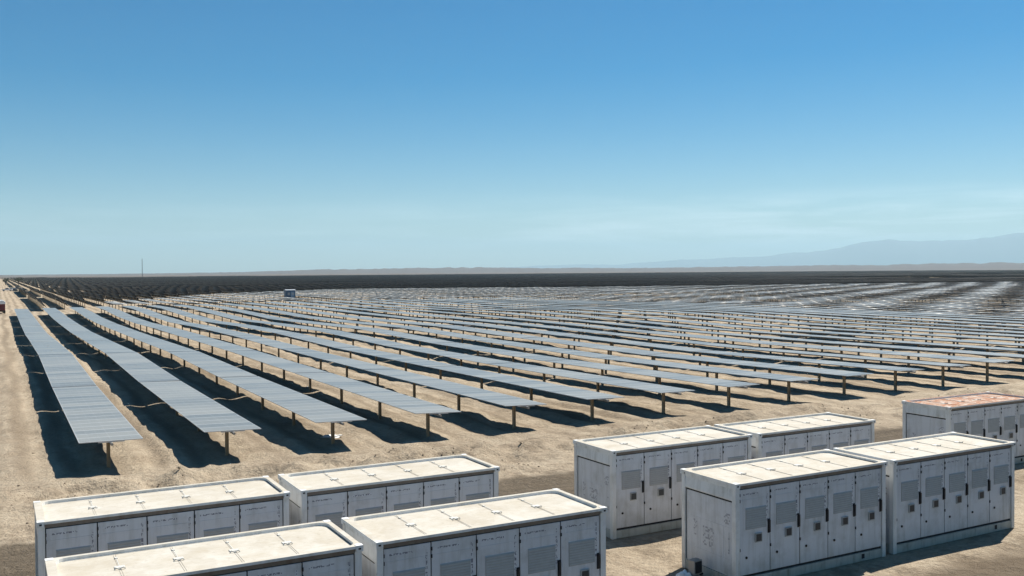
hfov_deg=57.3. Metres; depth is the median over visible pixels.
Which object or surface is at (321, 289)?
solar tracker
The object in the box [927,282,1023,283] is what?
solar tracker
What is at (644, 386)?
solar tracker
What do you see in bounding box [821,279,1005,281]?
solar tracker
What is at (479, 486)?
door
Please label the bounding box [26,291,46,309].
solar tracker
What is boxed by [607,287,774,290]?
solar tracker
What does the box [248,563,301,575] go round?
door
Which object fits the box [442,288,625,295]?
solar tracker
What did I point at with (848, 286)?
solar tracker
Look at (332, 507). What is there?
door
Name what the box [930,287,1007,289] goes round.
solar tracker
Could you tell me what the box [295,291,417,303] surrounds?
solar tracker
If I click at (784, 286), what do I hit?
solar tracker
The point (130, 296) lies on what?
solar tracker
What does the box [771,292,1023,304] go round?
solar tracker
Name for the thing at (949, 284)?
solar tracker
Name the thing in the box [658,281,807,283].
solar tracker
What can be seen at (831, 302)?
solar tracker
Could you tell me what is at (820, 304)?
solar tracker
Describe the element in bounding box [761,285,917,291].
solar tracker
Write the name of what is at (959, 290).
solar tracker
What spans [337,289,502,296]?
solar tracker
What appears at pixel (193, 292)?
solar tracker
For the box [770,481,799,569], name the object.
door
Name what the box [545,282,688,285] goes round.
solar tracker
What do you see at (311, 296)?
solar tracker
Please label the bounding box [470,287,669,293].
solar tracker
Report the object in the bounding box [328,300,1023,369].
solar tracker
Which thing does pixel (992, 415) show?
door
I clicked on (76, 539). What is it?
door
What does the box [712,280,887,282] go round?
solar tracker
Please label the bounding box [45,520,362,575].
battery container
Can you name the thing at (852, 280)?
solar tracker
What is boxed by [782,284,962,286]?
solar tracker
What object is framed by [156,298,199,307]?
solar tracker
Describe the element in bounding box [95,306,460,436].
solar tracker
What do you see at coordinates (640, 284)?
solar tracker
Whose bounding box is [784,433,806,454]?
door
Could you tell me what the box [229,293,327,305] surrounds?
solar tracker
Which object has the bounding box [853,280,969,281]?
solar tracker
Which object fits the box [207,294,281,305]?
solar tracker
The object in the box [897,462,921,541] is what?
door
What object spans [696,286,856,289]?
solar tracker
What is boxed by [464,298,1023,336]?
solar tracker
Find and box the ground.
[0,269,1023,575]
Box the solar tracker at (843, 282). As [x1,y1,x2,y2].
[737,281,852,283]
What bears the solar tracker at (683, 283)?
on the ground
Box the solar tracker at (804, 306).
[532,296,1023,323]
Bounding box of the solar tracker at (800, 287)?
[689,285,873,289]
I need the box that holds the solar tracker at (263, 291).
[244,289,266,293]
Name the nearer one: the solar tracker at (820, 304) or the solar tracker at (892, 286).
the solar tracker at (820, 304)
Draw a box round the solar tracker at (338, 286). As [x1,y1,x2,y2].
[295,285,370,290]
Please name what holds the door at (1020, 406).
in the battery container at (994, 415)
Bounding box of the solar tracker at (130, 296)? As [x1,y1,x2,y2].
[94,288,139,300]
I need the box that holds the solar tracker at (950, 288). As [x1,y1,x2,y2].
[912,288,1015,289]
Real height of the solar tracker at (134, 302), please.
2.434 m
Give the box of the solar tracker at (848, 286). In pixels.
[782,285,923,289]
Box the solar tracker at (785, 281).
[766,281,869,283]
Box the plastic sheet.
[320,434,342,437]
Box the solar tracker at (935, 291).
[844,290,1012,294]
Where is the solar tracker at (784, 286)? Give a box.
[716,285,888,289]
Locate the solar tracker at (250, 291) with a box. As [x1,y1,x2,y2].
[239,290,257,294]
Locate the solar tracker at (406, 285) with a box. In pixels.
[361,284,457,288]
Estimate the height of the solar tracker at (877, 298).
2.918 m
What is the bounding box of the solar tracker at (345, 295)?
[276,291,400,302]
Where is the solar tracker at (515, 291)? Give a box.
[409,288,597,299]
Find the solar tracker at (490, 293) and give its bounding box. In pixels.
[398,288,579,298]
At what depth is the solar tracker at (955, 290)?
294.62 m
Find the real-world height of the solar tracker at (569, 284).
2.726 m
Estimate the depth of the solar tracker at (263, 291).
385.17 m
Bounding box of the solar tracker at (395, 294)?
[320,290,470,300]
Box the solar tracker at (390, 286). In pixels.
[355,285,422,290]
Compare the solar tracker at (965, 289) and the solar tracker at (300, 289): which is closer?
the solar tracker at (965, 289)
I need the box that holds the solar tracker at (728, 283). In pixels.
[663,282,770,284]
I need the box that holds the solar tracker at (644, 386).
[173,305,694,413]
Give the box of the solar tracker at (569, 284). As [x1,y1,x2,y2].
[498,283,612,287]
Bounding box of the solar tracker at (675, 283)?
[584,282,733,287]
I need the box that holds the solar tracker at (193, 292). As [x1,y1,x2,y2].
[145,286,200,295]
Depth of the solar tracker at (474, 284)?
477.82 m
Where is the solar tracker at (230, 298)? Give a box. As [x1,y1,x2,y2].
[196,295,264,306]
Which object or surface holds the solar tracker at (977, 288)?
on the ground
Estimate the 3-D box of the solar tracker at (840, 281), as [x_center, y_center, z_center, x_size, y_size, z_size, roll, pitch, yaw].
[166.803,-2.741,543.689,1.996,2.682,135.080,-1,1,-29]
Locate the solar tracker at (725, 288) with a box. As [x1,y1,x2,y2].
[618,286,813,290]
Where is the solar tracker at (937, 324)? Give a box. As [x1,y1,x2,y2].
[443,298,1023,342]
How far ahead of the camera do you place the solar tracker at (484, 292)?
320.54 m
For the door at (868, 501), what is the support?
in the battery container at (796, 514)
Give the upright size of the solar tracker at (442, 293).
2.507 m
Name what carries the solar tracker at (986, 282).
on the ground
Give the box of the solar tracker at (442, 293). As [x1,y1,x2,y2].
[351,289,520,299]
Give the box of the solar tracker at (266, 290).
[212,286,278,294]
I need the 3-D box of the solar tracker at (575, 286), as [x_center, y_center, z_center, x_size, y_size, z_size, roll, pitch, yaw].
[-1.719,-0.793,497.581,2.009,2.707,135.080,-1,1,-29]
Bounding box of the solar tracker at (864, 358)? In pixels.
[285,301,971,386]
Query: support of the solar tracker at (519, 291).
on the ground
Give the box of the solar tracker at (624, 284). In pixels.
[567,283,655,285]
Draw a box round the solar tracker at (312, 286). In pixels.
[269,285,344,291]
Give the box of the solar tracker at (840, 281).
[720,280,895,282]
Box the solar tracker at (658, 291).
[584,287,757,293]
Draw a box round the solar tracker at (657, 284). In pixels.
[607,283,673,285]
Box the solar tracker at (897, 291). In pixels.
[817,290,1023,296]
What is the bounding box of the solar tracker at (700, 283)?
[609,282,751,284]
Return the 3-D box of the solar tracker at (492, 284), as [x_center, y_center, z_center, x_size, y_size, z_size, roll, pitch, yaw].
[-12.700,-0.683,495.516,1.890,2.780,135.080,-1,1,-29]
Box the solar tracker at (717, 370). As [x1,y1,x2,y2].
[217,303,816,400]
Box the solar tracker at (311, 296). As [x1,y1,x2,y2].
[254,292,361,304]
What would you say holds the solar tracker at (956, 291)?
on the ground
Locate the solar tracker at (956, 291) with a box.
[899,290,1023,292]
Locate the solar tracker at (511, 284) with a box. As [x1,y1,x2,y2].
[453,283,564,288]
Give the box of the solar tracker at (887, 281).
[744,280,912,282]
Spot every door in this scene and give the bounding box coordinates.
[45,523,96,557]
[97,517,146,551]
[147,511,193,544]
[194,505,238,537]
[218,571,245,575]
[239,500,282,531]
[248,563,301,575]
[302,554,353,575]
[307,492,346,529]
[347,487,385,516]
[383,542,430,575]
[386,482,422,511]
[423,478,458,506]
[431,535,475,575]
[459,474,492,501]
[476,528,519,575]
[519,522,560,575]
[560,515,599,575]
[616,453,644,528]
[644,450,671,523]
[671,446,696,518]
[697,443,722,466]
[723,440,746,462]
[740,486,770,575]
[762,436,783,457]
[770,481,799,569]
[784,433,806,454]
[799,477,828,562]
[807,430,828,451]
[828,472,855,556]
[829,427,849,449]
[850,425,870,445]
[855,468,881,550]
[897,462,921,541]
[920,458,945,536]
[944,455,967,531]
[951,409,968,433]
[967,451,990,526]
[968,407,985,436]
[984,405,1001,439]
[989,448,1011,522]
[1001,404,1017,456]
[1017,403,1023,455]
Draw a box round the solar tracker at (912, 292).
[804,290,1023,300]
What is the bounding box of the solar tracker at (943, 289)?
[902,289,1012,290]
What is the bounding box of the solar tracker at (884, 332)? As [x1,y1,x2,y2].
[387,299,1023,347]
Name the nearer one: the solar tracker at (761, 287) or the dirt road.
the dirt road
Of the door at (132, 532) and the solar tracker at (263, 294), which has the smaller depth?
the door at (132, 532)
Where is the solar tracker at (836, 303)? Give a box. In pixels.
[595,295,1023,311]
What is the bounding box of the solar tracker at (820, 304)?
[566,296,1023,324]
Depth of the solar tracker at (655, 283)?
487.46 m
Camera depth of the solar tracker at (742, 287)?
373.46 m
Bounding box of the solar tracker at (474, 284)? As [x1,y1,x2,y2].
[425,283,540,288]
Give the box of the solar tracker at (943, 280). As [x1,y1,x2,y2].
[810,279,999,281]
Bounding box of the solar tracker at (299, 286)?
[259,285,331,289]
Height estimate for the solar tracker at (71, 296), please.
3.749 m
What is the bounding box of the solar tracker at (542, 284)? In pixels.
[471,283,588,286]
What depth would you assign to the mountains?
30430.97 m
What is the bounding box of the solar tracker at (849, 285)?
[817,285,910,286]
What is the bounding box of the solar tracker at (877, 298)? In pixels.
[681,293,1023,309]
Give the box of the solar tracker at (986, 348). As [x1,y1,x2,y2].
[351,300,1023,359]
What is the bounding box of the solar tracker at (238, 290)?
[183,285,246,293]
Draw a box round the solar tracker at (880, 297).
[708,293,1023,303]
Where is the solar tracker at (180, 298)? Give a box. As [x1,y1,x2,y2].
[170,297,220,308]
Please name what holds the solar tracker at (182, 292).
on the ground
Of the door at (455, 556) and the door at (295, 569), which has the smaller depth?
the door at (295, 569)
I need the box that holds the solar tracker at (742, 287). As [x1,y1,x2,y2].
[654,286,820,290]
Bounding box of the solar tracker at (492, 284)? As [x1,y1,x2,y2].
[440,283,552,286]
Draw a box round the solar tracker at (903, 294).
[760,291,1023,302]
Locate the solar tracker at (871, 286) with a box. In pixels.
[816,285,929,287]
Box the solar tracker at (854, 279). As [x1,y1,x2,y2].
[830,279,1009,281]
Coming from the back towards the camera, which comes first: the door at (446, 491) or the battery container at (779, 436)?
the battery container at (779, 436)
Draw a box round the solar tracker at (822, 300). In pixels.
[623,294,1023,311]
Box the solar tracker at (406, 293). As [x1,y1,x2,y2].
[325,289,485,299]
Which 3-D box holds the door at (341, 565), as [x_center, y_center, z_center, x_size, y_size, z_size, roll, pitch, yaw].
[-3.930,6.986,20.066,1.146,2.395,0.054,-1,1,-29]
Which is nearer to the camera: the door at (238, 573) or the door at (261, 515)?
the door at (238, 573)
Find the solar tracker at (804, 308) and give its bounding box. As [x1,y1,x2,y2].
[518,297,1023,326]
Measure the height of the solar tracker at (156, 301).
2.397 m
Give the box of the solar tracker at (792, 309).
[497,297,1023,328]
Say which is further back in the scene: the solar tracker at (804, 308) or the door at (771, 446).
the solar tracker at (804, 308)
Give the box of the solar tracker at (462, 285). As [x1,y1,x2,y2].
[396,283,506,288]
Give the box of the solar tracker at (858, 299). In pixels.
[661,294,1023,311]
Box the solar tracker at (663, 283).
[572,282,721,284]
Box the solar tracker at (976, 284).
[902,283,1023,284]
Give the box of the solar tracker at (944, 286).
[845,284,990,288]
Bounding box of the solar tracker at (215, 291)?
[169,286,222,295]
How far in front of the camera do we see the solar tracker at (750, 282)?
552.72 m
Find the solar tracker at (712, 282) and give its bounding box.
[636,281,798,283]
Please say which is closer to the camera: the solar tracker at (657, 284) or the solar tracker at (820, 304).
the solar tracker at (820, 304)
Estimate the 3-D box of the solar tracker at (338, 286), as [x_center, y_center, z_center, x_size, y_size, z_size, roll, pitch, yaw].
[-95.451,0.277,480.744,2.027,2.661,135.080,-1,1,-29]
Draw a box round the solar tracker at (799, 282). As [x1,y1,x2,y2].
[710,281,834,283]
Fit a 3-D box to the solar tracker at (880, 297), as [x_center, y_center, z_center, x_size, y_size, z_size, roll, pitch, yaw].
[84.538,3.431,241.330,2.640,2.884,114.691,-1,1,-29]
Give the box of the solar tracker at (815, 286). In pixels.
[736,285,886,288]
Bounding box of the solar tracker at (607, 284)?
[526,283,633,286]
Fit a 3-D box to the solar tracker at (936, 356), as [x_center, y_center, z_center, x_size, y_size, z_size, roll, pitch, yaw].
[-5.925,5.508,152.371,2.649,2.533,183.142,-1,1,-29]
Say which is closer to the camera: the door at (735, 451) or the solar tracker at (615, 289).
the door at (735, 451)
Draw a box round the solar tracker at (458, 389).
[123,306,546,428]
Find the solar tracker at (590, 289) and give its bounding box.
[495,287,693,293]
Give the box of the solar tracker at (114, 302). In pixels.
[107,301,125,310]
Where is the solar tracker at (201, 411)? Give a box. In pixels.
[42,308,260,455]
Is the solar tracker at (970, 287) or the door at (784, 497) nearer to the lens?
the door at (784, 497)
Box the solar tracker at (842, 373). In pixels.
[245,302,873,394]
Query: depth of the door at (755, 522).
26.26 m
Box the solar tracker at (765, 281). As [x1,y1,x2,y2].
[750,281,861,283]
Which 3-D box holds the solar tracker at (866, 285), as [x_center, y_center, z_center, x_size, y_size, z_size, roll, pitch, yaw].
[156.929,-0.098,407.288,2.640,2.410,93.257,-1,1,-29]
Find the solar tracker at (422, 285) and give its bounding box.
[377,284,469,287]
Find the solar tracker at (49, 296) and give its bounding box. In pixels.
[41,290,67,308]
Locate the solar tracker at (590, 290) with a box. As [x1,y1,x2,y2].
[483,287,681,294]
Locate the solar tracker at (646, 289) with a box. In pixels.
[539,287,732,293]
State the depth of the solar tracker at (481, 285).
462.97 m
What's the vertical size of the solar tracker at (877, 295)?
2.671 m
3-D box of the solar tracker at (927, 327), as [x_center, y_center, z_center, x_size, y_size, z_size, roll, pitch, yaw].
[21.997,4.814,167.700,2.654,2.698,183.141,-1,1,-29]
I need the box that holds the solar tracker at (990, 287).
[971,287,1010,287]
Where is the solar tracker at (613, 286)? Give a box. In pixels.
[509,283,624,288]
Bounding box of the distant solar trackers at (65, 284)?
[9,270,1023,297]
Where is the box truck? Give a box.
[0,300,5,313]
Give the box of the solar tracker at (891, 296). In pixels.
[722,292,1023,302]
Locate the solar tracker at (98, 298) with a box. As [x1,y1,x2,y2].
[69,289,105,305]
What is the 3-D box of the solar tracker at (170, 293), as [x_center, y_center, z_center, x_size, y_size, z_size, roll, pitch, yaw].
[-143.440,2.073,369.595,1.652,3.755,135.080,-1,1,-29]
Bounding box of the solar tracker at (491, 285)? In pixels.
[415,283,529,288]
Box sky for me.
[0,0,1023,274]
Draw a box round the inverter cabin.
[284,289,295,300]
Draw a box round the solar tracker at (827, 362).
[265,302,924,390]
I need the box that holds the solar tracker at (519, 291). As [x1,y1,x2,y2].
[422,288,611,295]
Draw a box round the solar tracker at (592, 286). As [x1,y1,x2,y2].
[479,283,599,287]
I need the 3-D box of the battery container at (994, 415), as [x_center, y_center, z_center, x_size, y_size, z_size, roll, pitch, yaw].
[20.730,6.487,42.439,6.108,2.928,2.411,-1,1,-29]
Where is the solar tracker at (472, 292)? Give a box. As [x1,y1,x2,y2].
[372,288,554,297]
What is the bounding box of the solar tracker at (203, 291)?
[155,286,210,296]
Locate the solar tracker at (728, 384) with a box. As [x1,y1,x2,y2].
[195,304,759,405]
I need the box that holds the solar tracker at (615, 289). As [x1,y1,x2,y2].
[510,287,704,293]
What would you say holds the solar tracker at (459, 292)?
on the ground
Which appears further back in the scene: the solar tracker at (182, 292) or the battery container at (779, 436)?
the solar tracker at (182, 292)
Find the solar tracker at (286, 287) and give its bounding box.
[242,285,313,291]
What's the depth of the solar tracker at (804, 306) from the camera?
172.83 m
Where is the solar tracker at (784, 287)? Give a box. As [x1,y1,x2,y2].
[674,285,866,289]
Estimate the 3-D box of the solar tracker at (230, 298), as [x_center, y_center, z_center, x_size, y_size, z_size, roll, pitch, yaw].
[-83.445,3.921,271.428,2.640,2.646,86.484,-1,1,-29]
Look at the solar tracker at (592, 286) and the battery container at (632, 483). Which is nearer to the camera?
the battery container at (632, 483)
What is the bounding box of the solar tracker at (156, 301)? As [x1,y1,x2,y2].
[141,299,171,306]
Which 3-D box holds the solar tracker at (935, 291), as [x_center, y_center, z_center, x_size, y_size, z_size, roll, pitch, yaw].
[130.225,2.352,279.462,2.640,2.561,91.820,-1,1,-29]
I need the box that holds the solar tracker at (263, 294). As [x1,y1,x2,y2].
[242,292,282,299]
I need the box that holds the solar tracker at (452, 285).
[406,284,496,289]
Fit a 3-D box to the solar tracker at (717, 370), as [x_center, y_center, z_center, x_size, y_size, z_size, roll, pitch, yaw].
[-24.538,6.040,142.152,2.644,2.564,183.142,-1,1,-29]
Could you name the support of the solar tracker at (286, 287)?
on the ground
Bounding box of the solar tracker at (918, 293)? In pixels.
[769,291,1023,301]
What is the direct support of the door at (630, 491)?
in the battery container at (632, 483)
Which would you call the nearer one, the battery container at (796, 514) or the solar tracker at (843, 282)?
the battery container at (796, 514)
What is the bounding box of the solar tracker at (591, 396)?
[146,305,624,420]
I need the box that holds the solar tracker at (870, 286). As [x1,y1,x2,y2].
[809,284,975,287]
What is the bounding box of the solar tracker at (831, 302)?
[612,295,1023,311]
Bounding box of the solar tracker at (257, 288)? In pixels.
[218,286,284,293]
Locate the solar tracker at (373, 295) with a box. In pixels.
[295,290,436,303]
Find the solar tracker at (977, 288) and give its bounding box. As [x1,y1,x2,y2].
[951,288,1022,289]
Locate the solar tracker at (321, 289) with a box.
[250,285,324,291]
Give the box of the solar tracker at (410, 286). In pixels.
[348,284,446,290]
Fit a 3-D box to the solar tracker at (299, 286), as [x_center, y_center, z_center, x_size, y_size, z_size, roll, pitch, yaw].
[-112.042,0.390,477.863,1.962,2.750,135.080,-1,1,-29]
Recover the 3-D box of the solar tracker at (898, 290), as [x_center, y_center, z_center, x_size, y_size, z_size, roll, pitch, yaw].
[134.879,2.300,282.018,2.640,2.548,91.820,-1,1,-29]
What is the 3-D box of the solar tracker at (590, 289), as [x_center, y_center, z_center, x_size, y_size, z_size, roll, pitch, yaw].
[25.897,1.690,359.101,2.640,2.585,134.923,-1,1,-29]
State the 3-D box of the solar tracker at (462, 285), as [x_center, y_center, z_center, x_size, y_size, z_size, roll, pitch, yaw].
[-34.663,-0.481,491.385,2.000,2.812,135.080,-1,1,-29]
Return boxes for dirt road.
[0,422,902,575]
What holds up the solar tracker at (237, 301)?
on the ground
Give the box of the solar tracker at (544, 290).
[455,288,643,295]
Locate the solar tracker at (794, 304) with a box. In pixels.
[548,296,1020,323]
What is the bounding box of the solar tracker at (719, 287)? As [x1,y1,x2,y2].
[629,286,821,294]
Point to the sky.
(161, 136)
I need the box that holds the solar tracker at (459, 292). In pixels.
[374,289,535,299]
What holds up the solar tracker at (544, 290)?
on the ground
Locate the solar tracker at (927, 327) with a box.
[428,298,1023,342]
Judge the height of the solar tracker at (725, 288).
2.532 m
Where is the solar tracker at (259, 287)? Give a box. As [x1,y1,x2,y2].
[229,286,284,288]
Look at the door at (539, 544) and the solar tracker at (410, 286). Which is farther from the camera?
the solar tracker at (410, 286)
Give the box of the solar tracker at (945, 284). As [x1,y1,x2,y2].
[868,283,973,284]
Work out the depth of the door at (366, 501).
26.40 m
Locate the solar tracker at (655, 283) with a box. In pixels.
[563,282,710,287]
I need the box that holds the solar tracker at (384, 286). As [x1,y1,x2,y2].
[338,284,432,290]
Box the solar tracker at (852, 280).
[822,280,961,283]
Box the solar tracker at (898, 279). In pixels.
[861,279,1023,281]
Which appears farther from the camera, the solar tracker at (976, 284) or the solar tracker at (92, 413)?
the solar tracker at (976, 284)
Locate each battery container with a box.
[33,475,289,575]
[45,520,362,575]
[278,454,499,529]
[341,488,606,575]
[573,425,752,539]
[680,449,886,575]
[714,412,875,458]
[833,432,1015,554]
[902,391,1023,463]
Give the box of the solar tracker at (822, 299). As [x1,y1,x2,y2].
[639,294,1023,312]
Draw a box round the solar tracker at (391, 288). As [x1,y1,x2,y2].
[324,285,395,290]
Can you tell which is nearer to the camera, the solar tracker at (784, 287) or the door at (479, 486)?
the door at (479, 486)
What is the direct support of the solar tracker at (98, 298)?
on the ground
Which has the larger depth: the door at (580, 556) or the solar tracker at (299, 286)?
the solar tracker at (299, 286)
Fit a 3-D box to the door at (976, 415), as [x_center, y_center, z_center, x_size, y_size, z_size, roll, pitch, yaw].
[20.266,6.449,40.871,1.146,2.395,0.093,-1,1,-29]
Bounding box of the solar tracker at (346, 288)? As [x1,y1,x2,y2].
[280,285,360,291]
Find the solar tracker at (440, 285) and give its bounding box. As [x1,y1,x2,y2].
[393,284,481,287]
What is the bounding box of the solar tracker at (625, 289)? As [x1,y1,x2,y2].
[522,287,708,293]
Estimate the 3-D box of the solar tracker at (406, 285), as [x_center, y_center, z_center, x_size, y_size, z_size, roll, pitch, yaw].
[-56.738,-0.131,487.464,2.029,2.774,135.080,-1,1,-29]
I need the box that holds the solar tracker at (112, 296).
[82,289,123,301]
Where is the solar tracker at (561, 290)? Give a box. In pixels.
[474,288,653,295]
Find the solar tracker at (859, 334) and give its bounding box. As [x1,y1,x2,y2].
[371,299,1023,361]
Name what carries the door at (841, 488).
in the battery container at (796, 514)
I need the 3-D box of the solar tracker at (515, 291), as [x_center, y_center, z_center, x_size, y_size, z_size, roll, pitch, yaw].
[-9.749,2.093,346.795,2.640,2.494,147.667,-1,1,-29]
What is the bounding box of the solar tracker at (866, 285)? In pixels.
[803,284,970,286]
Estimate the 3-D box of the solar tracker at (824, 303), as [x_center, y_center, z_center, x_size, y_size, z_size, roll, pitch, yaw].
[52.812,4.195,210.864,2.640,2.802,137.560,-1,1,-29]
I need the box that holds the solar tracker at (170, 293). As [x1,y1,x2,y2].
[126,287,178,299]
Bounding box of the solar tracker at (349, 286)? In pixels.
[309,285,380,290]
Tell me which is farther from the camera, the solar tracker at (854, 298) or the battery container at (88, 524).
the solar tracker at (854, 298)
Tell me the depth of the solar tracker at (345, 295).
292.56 m
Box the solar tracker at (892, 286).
[827,284,947,286]
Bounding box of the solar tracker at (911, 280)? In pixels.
[883,280,979,283]
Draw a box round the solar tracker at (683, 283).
[605,282,742,286]
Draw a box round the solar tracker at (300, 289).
[238,286,306,292]
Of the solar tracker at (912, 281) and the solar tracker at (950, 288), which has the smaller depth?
the solar tracker at (950, 288)
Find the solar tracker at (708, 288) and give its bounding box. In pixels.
[604,286,802,291]
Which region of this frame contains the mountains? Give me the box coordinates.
[504,233,1023,267]
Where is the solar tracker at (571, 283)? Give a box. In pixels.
[529,283,644,286]
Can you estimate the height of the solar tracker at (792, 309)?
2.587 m
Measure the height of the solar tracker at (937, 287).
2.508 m
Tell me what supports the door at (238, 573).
in the battery container at (325, 548)
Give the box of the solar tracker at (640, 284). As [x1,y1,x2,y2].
[582,283,667,286]
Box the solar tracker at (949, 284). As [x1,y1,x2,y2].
[879,283,1023,288]
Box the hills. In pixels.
[0,262,1023,275]
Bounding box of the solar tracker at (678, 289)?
[568,287,756,292]
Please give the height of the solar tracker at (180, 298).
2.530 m
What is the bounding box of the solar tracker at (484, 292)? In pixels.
[380,288,567,298]
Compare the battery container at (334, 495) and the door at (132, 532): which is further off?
the battery container at (334, 495)
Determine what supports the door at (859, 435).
in the battery container at (779, 436)
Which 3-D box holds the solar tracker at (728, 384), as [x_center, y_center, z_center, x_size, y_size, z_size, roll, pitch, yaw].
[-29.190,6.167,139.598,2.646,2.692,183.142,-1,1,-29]
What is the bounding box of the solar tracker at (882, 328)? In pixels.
[410,299,1023,348]
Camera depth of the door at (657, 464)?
31.69 m
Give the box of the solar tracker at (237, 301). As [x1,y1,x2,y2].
[184,296,238,307]
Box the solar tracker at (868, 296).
[705,292,1023,306]
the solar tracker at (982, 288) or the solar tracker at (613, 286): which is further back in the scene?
the solar tracker at (613, 286)
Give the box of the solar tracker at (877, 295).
[738,292,1021,302]
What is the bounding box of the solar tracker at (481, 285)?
[433,284,517,287]
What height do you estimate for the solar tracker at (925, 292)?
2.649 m
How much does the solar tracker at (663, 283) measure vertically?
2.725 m
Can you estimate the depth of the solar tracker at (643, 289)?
353.10 m
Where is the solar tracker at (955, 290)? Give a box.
[859,289,1007,294]
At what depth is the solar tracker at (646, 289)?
343.45 m
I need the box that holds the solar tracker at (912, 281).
[759,280,921,283]
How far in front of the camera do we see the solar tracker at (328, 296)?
288.32 m
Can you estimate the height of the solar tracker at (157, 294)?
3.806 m
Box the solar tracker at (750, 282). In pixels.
[666,281,816,283]
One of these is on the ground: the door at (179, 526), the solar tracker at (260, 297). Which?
the solar tracker at (260, 297)
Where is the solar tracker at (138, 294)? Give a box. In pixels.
[105,288,153,301]
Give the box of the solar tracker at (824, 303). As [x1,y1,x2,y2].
[577,295,1023,315]
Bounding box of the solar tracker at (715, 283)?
[649,282,761,286]
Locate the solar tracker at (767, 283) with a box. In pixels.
[682,282,780,286]
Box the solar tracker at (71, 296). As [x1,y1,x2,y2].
[55,290,87,306]
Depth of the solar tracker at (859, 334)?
117.39 m
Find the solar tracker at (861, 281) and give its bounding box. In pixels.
[727,280,904,282]
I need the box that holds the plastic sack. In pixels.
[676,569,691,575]
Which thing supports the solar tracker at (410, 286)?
on the ground
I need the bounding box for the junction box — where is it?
[689,558,702,575]
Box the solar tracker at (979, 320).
[482,297,1023,333]
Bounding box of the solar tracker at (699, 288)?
[623,287,792,290]
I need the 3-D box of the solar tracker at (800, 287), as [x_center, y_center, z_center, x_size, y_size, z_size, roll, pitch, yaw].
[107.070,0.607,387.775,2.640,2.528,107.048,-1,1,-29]
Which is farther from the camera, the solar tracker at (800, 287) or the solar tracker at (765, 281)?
the solar tracker at (765, 281)
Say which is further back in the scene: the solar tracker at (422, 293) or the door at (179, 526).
the solar tracker at (422, 293)
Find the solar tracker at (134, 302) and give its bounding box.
[124,300,150,308]
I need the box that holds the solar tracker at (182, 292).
[136,286,189,297]
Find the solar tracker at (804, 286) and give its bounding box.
[710,285,896,288]
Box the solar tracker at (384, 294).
[306,290,455,302]
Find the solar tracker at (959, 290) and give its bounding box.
[879,289,1020,291]
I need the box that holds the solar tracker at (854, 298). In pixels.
[668,293,1023,306]
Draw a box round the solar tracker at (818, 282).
[727,281,844,283]
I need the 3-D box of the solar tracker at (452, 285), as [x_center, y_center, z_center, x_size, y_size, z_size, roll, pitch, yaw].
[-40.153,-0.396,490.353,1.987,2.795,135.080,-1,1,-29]
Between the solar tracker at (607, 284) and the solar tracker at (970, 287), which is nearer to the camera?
the solar tracker at (970, 287)
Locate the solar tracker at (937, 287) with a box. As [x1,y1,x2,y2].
[861,284,1005,287]
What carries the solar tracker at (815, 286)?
on the ground
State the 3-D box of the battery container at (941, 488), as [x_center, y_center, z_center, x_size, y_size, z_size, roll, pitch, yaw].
[13.892,6.730,31.452,6.108,2.928,2.411,-1,1,-29]
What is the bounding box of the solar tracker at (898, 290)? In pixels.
[846,290,1012,296]
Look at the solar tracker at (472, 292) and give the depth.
316.45 m
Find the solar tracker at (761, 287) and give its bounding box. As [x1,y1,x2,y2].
[671,286,847,289]
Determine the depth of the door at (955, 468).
30.44 m
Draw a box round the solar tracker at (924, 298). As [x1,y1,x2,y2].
[787,291,1022,298]
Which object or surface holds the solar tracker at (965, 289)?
on the ground
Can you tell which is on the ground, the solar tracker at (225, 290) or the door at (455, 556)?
the solar tracker at (225, 290)
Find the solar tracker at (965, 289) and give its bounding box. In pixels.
[900,288,1023,291]
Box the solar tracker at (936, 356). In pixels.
[310,300,1014,380]
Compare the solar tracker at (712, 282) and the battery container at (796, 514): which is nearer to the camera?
the battery container at (796, 514)
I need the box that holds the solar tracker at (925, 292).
[807,291,1023,300]
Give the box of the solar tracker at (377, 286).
[341,285,410,290]
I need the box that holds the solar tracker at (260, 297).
[221,293,302,304]
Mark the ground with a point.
(276, 443)
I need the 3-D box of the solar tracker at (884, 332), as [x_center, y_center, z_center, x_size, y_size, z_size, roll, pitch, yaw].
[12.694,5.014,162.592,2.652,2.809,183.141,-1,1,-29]
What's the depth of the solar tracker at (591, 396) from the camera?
75.66 m
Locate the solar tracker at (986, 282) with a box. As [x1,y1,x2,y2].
[954,282,1009,282]
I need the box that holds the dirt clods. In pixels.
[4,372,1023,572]
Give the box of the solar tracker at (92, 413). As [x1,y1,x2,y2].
[14,309,142,467]
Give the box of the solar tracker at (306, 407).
[69,307,366,443]
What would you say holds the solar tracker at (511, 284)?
on the ground
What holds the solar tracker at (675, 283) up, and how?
on the ground
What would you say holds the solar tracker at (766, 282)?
on the ground
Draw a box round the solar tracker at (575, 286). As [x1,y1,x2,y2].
[462,283,576,287]
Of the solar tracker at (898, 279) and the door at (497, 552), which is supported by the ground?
the solar tracker at (898, 279)
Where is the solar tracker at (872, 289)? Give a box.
[772,284,933,289]
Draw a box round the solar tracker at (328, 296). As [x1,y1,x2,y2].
[267,291,381,303]
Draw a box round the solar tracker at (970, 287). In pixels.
[941,287,1018,291]
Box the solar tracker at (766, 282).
[695,281,825,283]
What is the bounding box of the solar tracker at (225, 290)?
[173,285,234,294]
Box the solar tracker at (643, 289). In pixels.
[551,287,746,294]
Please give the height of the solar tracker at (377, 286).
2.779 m
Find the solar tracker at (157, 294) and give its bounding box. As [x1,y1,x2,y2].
[116,287,165,299]

